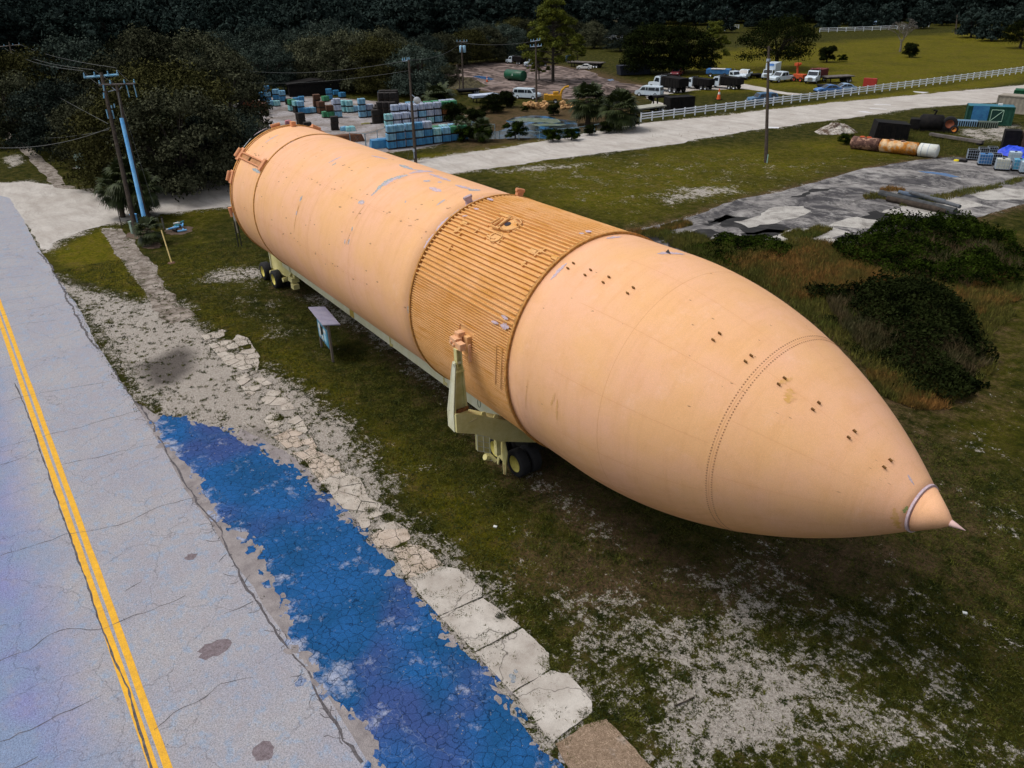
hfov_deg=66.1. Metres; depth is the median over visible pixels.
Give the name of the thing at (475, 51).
oak tree
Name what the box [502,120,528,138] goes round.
round bush
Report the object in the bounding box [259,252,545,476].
tank transporter
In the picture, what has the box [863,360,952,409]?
tall grass
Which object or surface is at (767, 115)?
utility pole
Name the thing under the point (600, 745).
sidewalk slab
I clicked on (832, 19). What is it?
woodland tree
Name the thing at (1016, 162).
liquid tote
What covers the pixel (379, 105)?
pallet stack
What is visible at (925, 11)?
woodland tree
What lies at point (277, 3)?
woodland tree
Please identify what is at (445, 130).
wrapped pallet
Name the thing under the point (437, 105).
wrapped pallet
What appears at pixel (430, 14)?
woodland tree
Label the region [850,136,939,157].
rusty tank
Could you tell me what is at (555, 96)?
wood chipper
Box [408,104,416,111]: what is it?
wrapped pallet
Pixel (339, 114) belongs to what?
wrapped pallet
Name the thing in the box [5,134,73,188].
concrete path
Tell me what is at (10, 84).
oak tree
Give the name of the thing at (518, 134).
chain link fence
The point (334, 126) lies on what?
pallet stack
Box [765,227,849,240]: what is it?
concrete patch
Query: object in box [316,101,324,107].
pallet stack
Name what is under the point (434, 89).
palmetto
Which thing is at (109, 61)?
oak tree
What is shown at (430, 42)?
oak tree
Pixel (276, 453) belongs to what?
gutter strip
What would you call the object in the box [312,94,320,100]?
pallet stack
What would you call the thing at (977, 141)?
concrete beam
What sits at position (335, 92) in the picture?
wrapped pallet
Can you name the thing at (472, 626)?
sidewalk slab
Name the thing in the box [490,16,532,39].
oak tree
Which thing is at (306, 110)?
wrapped pallet
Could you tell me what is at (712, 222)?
oil stain
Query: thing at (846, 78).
flatbed trailer
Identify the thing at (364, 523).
sidewalk slab
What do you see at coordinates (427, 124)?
wrapped pallet
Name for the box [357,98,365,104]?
wrapped pallet
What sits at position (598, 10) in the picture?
woodland tree
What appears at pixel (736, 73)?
crew truck
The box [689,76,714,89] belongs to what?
dump truck
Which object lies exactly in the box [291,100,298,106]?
wrapped pallet
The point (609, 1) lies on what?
woodland tree
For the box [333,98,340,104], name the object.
wrapped pallet
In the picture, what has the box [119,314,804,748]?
pebbles
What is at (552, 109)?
round bush
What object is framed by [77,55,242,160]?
oak tree
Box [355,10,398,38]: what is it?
woodland tree
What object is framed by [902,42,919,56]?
round bush
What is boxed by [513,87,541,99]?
passenger van
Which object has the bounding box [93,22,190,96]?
oak tree
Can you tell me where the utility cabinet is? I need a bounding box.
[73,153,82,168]
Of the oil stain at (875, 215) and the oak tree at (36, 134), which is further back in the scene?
the oak tree at (36, 134)
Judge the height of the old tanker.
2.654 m
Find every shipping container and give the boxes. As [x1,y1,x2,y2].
[964,103,1015,125]
[996,93,1023,114]
[1013,88,1023,93]
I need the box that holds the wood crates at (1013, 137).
[1000,128,1023,148]
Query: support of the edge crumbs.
on the parking bay
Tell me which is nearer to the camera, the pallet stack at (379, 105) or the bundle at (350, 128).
the bundle at (350, 128)
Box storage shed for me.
[284,78,340,96]
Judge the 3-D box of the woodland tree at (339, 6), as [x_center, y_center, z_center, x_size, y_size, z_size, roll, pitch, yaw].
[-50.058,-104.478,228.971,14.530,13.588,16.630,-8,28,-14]
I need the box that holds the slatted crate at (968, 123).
[957,119,977,126]
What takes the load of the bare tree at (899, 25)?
on the ground at (626, 190)
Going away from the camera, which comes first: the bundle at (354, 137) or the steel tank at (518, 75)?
the bundle at (354, 137)
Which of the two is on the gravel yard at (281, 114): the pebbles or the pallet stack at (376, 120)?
the pallet stack at (376, 120)
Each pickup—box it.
[739,69,752,79]
[769,71,793,82]
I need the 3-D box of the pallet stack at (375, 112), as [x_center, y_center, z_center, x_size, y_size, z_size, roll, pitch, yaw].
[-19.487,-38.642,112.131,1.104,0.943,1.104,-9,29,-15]
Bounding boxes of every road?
[0,85,1023,252]
[0,196,366,767]
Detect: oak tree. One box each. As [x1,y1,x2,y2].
[0,44,86,119]
[0,69,49,143]
[0,77,91,157]
[13,31,122,103]
[41,87,122,164]
[49,48,162,126]
[52,89,192,192]
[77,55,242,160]
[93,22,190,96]
[102,81,246,201]
[144,26,257,105]
[161,105,263,183]
[169,49,274,128]
[191,27,262,75]
[229,109,266,144]
[230,24,287,73]
[238,40,298,92]
[264,27,313,73]
[276,31,345,79]
[295,16,363,68]
[310,26,383,91]
[339,36,428,94]
[340,32,386,75]
[356,24,408,69]
[379,35,428,71]
[383,42,450,96]
[407,32,449,70]
[423,31,471,65]
[434,64,463,85]
[444,27,495,64]
[457,18,494,48]
[464,23,509,61]
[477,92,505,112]
[486,22,530,58]
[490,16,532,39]
[509,17,543,52]
[550,14,586,44]
[578,19,608,47]
[601,23,640,50]
[619,19,684,73]
[652,22,723,71]
[734,12,821,62]
[1002,18,1023,47]
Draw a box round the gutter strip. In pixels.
[238,428,448,637]
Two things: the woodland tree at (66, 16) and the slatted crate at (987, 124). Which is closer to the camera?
the slatted crate at (987, 124)
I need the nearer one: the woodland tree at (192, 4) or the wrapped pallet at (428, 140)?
the wrapped pallet at (428, 140)
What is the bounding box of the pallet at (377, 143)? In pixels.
[369,137,385,148]
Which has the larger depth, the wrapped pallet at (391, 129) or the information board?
the wrapped pallet at (391, 129)
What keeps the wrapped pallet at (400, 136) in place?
on the wrapped pallet at (400, 144)
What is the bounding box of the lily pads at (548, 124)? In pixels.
[532,124,564,125]
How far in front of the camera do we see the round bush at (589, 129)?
100.79 m
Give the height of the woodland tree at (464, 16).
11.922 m
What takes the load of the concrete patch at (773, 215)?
on the concrete lot
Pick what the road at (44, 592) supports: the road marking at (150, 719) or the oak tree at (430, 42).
the road marking at (150, 719)
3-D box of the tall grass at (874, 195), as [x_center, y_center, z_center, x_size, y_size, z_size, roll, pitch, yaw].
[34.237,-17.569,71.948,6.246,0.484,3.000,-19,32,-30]
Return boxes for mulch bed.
[125,230,152,238]
[142,242,161,248]
[164,226,193,234]
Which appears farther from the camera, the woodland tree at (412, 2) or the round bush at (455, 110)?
the woodland tree at (412, 2)
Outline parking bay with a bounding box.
[155,416,563,767]
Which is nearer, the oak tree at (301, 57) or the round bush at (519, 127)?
the round bush at (519, 127)
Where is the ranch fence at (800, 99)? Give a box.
[640,66,1023,121]
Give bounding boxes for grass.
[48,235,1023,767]
[627,218,693,235]
[645,226,784,290]
[646,231,1023,402]
[781,223,832,238]
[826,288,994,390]
[847,129,975,159]
[863,184,905,199]
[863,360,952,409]
[899,175,1023,205]
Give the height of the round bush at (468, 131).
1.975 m
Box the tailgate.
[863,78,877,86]
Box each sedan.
[576,64,591,69]
[670,68,683,75]
[813,84,842,93]
[837,83,857,91]
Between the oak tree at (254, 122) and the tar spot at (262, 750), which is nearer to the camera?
the tar spot at (262, 750)
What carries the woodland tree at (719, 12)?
on the ground at (626, 190)
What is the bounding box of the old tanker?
[910,109,958,133]
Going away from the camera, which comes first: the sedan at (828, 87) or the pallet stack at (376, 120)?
the pallet stack at (376, 120)
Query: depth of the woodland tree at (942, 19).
273.16 m
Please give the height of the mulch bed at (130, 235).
0.001 m
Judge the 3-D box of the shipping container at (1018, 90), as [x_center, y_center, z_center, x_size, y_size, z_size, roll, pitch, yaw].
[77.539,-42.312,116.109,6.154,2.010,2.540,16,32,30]
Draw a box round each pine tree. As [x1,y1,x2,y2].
[517,0,581,81]
[526,48,550,79]
[570,33,586,64]
[695,20,731,59]
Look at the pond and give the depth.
106.87 m
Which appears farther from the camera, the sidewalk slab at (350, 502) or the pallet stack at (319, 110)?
the pallet stack at (319, 110)
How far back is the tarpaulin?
85.89 m
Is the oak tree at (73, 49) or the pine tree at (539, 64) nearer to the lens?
the oak tree at (73, 49)
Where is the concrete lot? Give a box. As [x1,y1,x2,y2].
[642,157,1023,251]
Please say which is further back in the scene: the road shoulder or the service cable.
the service cable
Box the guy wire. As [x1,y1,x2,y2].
[124,112,160,227]
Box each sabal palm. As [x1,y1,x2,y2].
[565,80,604,125]
[597,87,644,132]
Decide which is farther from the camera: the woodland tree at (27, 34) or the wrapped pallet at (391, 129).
the woodland tree at (27, 34)
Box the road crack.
[0,249,363,767]
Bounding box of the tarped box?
[868,119,910,140]
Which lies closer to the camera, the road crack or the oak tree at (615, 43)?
the road crack
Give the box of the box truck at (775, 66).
[761,61,781,78]
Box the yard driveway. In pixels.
[445,62,643,98]
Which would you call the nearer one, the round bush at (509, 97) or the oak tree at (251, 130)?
the oak tree at (251, 130)
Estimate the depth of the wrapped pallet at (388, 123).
108.49 m
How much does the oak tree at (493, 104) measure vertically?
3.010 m
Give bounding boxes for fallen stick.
[675,696,694,705]
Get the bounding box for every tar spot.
[184,553,197,559]
[197,639,231,659]
[252,741,273,760]
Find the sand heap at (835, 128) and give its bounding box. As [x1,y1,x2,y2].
[815,122,857,134]
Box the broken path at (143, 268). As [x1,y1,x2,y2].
[101,229,193,323]
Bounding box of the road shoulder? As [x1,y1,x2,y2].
[136,405,385,767]
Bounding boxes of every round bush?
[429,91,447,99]
[440,101,465,122]
[453,125,473,140]
[462,107,487,124]
[471,124,492,141]
[500,90,516,106]
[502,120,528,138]
[520,106,528,110]
[541,128,563,140]
[547,103,559,115]
[563,128,580,139]
[583,124,595,134]
[599,121,613,132]
[625,115,639,127]
[818,45,837,61]
[836,54,847,60]
[837,132,855,143]
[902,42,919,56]
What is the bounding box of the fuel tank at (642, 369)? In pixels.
[226,121,965,537]
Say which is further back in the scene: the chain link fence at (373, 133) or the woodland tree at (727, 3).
the woodland tree at (727, 3)
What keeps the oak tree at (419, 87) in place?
on the ground at (626, 190)
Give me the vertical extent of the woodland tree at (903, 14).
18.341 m
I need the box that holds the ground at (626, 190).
[0,18,1023,767]
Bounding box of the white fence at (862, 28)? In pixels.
[819,24,928,32]
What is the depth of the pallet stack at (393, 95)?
113.44 m
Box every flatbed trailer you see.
[456,88,480,93]
[468,92,495,102]
[566,55,605,67]
[634,103,666,112]
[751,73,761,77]
[821,74,854,82]
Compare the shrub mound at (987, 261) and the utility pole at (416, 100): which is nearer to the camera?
the shrub mound at (987, 261)
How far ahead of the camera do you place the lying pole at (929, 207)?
67.77 m
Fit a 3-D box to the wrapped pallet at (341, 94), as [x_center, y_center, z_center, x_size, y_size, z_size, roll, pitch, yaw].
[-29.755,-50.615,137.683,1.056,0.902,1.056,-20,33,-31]
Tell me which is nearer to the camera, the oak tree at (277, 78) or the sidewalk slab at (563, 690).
the sidewalk slab at (563, 690)
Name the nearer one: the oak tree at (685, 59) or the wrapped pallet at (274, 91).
the wrapped pallet at (274, 91)
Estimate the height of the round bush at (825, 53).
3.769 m
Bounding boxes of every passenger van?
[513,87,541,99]
[634,85,663,95]
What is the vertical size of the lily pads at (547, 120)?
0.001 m
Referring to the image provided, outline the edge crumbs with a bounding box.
[153,421,563,767]
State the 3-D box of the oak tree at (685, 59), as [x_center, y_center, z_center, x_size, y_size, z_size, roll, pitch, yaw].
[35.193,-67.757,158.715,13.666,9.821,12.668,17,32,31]
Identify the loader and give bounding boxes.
[793,63,807,81]
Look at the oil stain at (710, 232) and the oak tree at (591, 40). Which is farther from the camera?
the oak tree at (591, 40)
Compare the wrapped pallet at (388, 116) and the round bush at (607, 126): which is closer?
the round bush at (607, 126)
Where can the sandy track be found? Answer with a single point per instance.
(721, 87)
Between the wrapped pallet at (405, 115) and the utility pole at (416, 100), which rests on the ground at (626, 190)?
the utility pole at (416, 100)
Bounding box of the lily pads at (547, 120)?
[510,118,559,122]
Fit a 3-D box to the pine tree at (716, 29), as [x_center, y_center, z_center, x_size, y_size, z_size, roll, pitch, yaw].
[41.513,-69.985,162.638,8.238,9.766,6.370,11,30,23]
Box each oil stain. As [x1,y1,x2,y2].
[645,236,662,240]
[668,229,720,248]
[699,215,734,225]
[714,217,789,234]
[740,229,784,238]
[791,188,830,196]
[860,210,921,227]
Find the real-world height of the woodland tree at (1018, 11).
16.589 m
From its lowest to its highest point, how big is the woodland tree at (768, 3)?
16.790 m
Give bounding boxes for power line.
[255,61,401,72]
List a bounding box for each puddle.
[473,76,492,79]
[919,171,957,176]
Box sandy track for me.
[645,84,808,103]
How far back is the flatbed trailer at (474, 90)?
138.53 m
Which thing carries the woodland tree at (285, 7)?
on the ground at (626, 190)
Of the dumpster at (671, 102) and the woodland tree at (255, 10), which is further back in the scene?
the woodland tree at (255, 10)
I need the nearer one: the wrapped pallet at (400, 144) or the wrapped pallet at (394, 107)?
the wrapped pallet at (400, 144)
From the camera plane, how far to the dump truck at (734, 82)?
137.34 m
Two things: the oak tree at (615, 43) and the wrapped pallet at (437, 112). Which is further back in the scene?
the oak tree at (615, 43)
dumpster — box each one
[616,64,649,75]
[664,94,695,111]
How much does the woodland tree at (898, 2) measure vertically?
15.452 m
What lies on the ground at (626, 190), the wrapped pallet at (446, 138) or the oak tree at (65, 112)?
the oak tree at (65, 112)
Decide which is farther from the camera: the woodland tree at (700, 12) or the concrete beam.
the woodland tree at (700, 12)
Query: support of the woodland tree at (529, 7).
on the ground at (626, 190)
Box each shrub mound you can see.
[689,231,792,266]
[801,264,999,400]
[830,208,1023,288]
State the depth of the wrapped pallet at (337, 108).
117.20 m
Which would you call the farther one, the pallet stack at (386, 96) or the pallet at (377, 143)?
the pallet stack at (386, 96)
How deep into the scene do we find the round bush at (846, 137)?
92.51 m
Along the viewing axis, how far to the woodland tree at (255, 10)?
232.58 m
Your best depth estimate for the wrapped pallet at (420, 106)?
109.97 m
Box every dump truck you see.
[506,55,525,64]
[524,59,547,66]
[648,73,688,92]
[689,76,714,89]
[713,74,744,89]
[804,68,828,83]
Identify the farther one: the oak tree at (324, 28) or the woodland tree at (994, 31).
the woodland tree at (994, 31)
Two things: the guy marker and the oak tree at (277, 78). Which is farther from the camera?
the oak tree at (277, 78)
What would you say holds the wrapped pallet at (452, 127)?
on the wrapped pallet at (454, 137)
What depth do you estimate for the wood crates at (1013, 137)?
87.28 m
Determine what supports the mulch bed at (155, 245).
on the ground at (626, 190)
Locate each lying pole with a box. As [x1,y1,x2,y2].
[878,190,957,214]
[886,196,945,213]
[898,190,945,202]
[909,190,961,208]
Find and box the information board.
[308,307,339,361]
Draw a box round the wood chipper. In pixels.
[544,85,568,102]
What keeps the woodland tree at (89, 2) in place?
on the ground at (626, 190)
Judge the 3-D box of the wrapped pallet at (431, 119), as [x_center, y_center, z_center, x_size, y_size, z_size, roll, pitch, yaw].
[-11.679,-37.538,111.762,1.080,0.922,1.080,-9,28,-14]
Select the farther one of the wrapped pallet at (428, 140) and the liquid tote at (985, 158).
the wrapped pallet at (428, 140)
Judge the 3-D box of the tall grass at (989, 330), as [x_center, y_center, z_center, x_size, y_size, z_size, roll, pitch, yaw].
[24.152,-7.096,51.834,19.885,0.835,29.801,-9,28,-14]
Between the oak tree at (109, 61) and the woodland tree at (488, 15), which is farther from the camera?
the woodland tree at (488, 15)
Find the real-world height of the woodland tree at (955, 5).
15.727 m
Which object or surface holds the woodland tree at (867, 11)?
on the ground at (626, 190)
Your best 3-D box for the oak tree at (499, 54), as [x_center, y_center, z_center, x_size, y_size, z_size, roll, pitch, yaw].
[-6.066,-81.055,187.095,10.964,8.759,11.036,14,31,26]
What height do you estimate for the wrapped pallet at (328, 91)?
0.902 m
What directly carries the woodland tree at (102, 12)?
on the ground at (626, 190)
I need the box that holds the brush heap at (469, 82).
[448,76,486,88]
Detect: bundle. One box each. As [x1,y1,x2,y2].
[336,133,364,141]
[346,125,355,131]
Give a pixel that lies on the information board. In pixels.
(324, 316)
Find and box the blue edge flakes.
[149,415,527,767]
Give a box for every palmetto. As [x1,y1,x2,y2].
[420,81,455,100]
[452,115,471,136]
[471,116,493,141]
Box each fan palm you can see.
[91,170,127,217]
[103,156,150,212]
[120,168,165,218]
[125,191,156,217]
[131,215,163,246]
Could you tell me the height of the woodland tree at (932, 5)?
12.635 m
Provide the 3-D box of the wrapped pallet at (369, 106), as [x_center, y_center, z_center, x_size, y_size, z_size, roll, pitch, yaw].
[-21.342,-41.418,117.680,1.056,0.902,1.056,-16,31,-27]
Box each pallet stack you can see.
[295,112,305,119]
[296,119,305,124]
[303,121,311,126]
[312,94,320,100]
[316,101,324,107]
[317,108,325,113]
[325,104,333,111]
[330,115,338,123]
[330,123,338,130]
[371,109,379,116]
[372,117,380,123]
[376,101,382,108]
[377,92,384,99]
[382,101,388,109]
[383,92,389,99]
[388,101,395,108]
[389,92,397,99]
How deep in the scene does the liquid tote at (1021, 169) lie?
78.05 m
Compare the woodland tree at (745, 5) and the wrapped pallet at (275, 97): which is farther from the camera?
the woodland tree at (745, 5)
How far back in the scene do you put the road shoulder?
28.06 m
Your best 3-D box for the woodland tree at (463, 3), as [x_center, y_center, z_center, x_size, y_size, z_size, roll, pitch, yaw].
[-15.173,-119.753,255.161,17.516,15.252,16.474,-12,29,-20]
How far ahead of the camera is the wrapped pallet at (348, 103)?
121.29 m
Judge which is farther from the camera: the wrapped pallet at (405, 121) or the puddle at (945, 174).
the wrapped pallet at (405, 121)
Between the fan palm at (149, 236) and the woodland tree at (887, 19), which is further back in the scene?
the woodland tree at (887, 19)
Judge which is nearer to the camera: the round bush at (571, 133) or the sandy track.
the round bush at (571, 133)
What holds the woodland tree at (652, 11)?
on the ground at (626, 190)
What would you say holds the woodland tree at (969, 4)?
on the ground at (626, 190)
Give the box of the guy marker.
[161,230,175,263]
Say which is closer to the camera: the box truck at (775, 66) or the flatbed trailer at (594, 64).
the box truck at (775, 66)
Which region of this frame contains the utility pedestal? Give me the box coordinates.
[127,221,133,233]
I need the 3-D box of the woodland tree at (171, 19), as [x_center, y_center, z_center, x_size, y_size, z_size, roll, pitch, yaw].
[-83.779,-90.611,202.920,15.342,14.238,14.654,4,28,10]
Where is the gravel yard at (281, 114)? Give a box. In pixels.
[233,95,459,151]
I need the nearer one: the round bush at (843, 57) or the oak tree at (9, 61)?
the oak tree at (9, 61)
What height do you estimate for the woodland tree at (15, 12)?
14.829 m
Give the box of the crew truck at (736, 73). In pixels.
[724,70,742,76]
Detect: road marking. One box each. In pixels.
[0,299,172,767]
[0,316,157,767]
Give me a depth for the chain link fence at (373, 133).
98.49 m
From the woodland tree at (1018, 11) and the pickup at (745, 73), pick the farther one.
the woodland tree at (1018, 11)
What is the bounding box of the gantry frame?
[652,94,667,104]
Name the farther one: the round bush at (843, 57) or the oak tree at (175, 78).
the round bush at (843, 57)
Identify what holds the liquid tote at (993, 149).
on the ground at (626, 190)
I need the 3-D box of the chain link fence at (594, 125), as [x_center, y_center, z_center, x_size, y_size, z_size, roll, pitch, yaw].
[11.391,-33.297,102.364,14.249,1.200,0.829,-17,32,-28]
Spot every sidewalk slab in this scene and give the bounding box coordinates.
[201,329,259,379]
[237,377,307,433]
[274,429,316,460]
[305,451,340,481]
[321,472,380,511]
[356,511,407,529]
[370,529,409,548]
[393,544,444,577]
[408,566,481,615]
[440,598,520,651]
[476,628,549,691]
[513,670,591,742]
[556,719,651,767]
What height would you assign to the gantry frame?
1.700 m
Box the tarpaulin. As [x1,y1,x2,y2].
[997,145,1023,158]
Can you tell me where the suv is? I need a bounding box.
[747,92,778,103]
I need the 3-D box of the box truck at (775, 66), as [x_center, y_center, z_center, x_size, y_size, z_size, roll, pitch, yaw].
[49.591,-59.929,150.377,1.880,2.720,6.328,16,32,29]
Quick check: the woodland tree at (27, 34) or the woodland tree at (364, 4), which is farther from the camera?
the woodland tree at (364, 4)
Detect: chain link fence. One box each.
[365,128,385,142]
[499,131,539,139]
[562,117,639,134]
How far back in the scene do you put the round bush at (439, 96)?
123.61 m
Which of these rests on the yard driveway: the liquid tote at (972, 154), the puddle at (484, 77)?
the puddle at (484, 77)
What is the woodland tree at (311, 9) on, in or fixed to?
on the ground at (626, 190)
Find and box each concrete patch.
[735,206,809,227]
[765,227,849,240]
[828,217,876,227]
[883,197,981,215]
[970,188,1023,199]
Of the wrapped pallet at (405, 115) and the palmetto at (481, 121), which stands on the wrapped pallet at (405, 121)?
the wrapped pallet at (405, 115)
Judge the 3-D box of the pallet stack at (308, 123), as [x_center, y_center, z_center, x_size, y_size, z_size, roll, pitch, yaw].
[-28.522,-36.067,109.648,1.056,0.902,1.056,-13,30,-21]
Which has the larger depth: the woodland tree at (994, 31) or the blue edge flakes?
the woodland tree at (994, 31)
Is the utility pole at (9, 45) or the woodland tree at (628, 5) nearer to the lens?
the utility pole at (9, 45)
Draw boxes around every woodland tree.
[0,0,29,20]
[0,2,24,41]
[0,2,31,57]
[9,13,58,51]
[37,1,102,57]
[47,0,87,26]
[74,0,137,59]
[84,0,124,30]
[108,0,171,58]
[119,0,144,7]
[137,0,181,24]
[158,3,213,58]
[176,0,221,30]
[194,0,250,43]
[211,14,265,45]
[238,0,282,32]
[250,11,291,44]
[266,0,284,8]
[274,0,336,36]
[278,0,307,27]
[279,1,314,31]
[325,0,356,15]
[328,9,374,34]
[345,0,376,11]
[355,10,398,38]
[368,0,419,40]
[402,0,440,26]
[403,0,451,41]
[436,4,476,41]
[448,0,488,26]
[470,0,517,35]
[493,0,542,30]
[540,0,588,34]
[571,0,613,13]
[575,0,617,35]
[588,4,620,30]
[613,0,644,25]
[617,9,645,36]
[636,0,673,27]
[649,0,683,23]
[673,0,717,24]
[707,5,737,31]
[708,0,743,18]
[727,0,766,21]
[743,3,772,28]
[750,0,786,11]
[768,0,805,20]
[795,0,841,22]
[814,0,842,28]
[828,0,877,24]
[846,3,877,27]
[860,0,889,20]
[874,2,902,26]
[883,0,911,18]
[884,0,920,16]
[903,0,921,18]
[905,4,932,28]
[915,0,954,22]
[928,0,965,12]
[931,3,957,24]
[950,0,1002,22]
[952,6,988,37]
[975,7,1015,40]
[976,0,1019,19]
[998,0,1021,23]
[1002,0,1023,21]
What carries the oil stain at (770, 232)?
on the concrete lot
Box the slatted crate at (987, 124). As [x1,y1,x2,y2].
[977,121,998,127]
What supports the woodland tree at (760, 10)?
on the ground at (626, 190)
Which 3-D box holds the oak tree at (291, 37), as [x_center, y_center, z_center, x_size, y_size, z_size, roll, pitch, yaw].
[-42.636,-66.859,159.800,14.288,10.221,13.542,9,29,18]
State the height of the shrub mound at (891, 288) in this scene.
2.805 m
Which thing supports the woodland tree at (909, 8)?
on the ground at (626, 190)
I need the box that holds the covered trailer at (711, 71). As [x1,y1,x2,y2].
[706,68,731,76]
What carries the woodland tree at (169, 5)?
on the ground at (626, 190)
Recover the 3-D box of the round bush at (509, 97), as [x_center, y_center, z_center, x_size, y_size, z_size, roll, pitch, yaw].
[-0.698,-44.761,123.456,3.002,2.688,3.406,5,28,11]
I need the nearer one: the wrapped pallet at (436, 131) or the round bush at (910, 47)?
the wrapped pallet at (436, 131)
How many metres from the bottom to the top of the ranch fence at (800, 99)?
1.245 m
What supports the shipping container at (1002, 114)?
on the ground at (626, 190)
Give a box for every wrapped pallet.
[272,89,278,94]
[272,95,279,99]
[273,100,280,106]
[278,90,285,95]
[279,96,285,101]
[287,99,294,105]
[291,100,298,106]
[296,100,304,107]
[303,107,309,113]
[310,107,316,113]
[321,96,328,101]
[321,111,327,117]
[325,88,331,94]
[327,111,333,117]
[332,90,338,95]
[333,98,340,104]
[334,105,341,111]
[334,111,342,117]
[338,92,345,97]
[340,100,345,106]
[345,100,352,106]
[346,107,353,112]
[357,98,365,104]
[358,105,365,111]
[358,111,366,117]
[365,103,373,110]
[384,113,392,121]
[384,121,392,127]
[385,124,395,133]
[385,133,395,141]
[386,141,396,149]
[390,104,398,111]
[392,112,400,120]
[394,123,404,132]
[395,132,404,140]
[396,140,405,148]
[398,103,406,110]
[400,111,409,119]
[401,119,409,123]
[404,122,411,131]
[404,132,412,139]
[405,139,412,147]
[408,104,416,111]
[408,111,417,118]
[414,121,422,130]
[415,130,423,138]
[416,103,425,110]
[416,138,424,145]
[417,111,426,117]
[422,120,431,129]
[423,129,432,137]
[424,102,432,109]
[424,137,432,144]
[426,110,433,116]
[426,117,433,123]
[432,127,441,136]
[432,136,442,143]
[433,101,441,108]
[433,109,441,115]
[434,116,442,122]
[440,126,450,134]
[442,135,450,142]
[449,125,459,133]
[451,134,458,141]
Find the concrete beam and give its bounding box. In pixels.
[929,132,983,144]
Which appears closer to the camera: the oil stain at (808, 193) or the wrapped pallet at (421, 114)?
the oil stain at (808, 193)
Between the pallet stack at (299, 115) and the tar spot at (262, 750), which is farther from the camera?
the pallet stack at (299, 115)
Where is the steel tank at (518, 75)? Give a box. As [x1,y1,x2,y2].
[504,69,526,81]
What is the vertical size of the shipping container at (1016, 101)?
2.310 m
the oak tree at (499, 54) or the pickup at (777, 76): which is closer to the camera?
the pickup at (777, 76)
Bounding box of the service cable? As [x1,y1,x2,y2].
[16,128,108,147]
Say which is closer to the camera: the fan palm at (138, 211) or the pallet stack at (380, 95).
the fan palm at (138, 211)
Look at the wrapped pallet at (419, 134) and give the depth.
96.27 m
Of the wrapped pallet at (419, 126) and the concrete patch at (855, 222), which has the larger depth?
the wrapped pallet at (419, 126)
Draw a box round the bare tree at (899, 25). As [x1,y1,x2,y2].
[887,18,917,51]
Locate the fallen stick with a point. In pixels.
(685, 701)
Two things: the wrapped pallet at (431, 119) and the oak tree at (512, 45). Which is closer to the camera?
the wrapped pallet at (431, 119)
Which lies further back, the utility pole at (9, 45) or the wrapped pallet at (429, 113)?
the utility pole at (9, 45)
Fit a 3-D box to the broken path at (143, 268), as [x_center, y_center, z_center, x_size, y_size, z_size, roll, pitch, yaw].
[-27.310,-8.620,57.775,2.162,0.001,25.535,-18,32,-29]
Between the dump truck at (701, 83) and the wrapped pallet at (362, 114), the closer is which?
the wrapped pallet at (362, 114)
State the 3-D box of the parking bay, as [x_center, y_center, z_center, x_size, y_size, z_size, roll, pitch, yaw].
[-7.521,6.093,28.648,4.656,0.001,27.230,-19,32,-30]
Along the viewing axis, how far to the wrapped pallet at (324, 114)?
117.69 m
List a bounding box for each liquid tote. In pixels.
[966,148,980,160]
[977,152,993,165]
[978,147,989,152]
[988,146,997,152]
[990,152,1002,164]
[993,157,1011,170]
[1008,150,1022,161]
[1010,157,1023,171]
[1018,160,1023,173]
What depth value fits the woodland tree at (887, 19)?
270.17 m
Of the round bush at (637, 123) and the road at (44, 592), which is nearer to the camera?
the road at (44, 592)
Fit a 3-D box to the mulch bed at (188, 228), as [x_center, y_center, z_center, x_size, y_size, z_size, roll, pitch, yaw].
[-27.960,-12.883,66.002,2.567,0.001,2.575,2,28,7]
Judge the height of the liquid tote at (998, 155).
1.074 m
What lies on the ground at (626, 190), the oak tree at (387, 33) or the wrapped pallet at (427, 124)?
the oak tree at (387, 33)
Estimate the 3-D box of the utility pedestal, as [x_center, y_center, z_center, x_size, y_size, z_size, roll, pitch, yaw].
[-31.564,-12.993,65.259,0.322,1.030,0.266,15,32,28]
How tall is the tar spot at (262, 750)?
0.001 m
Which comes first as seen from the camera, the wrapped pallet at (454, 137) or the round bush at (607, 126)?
the wrapped pallet at (454, 137)
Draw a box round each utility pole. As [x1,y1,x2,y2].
[0,42,19,53]
[83,70,136,234]
[98,79,150,229]
[402,58,420,162]
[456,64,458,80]
[457,41,466,88]
[530,38,541,101]
[764,46,770,162]
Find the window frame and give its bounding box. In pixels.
[989,110,1004,121]
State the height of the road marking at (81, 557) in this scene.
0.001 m
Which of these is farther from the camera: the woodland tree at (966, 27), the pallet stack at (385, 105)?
the woodland tree at (966, 27)
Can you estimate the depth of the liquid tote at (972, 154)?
83.75 m
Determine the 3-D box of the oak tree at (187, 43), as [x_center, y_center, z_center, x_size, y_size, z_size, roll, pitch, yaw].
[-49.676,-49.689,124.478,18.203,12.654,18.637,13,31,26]
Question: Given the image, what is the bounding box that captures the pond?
[484,115,579,138]

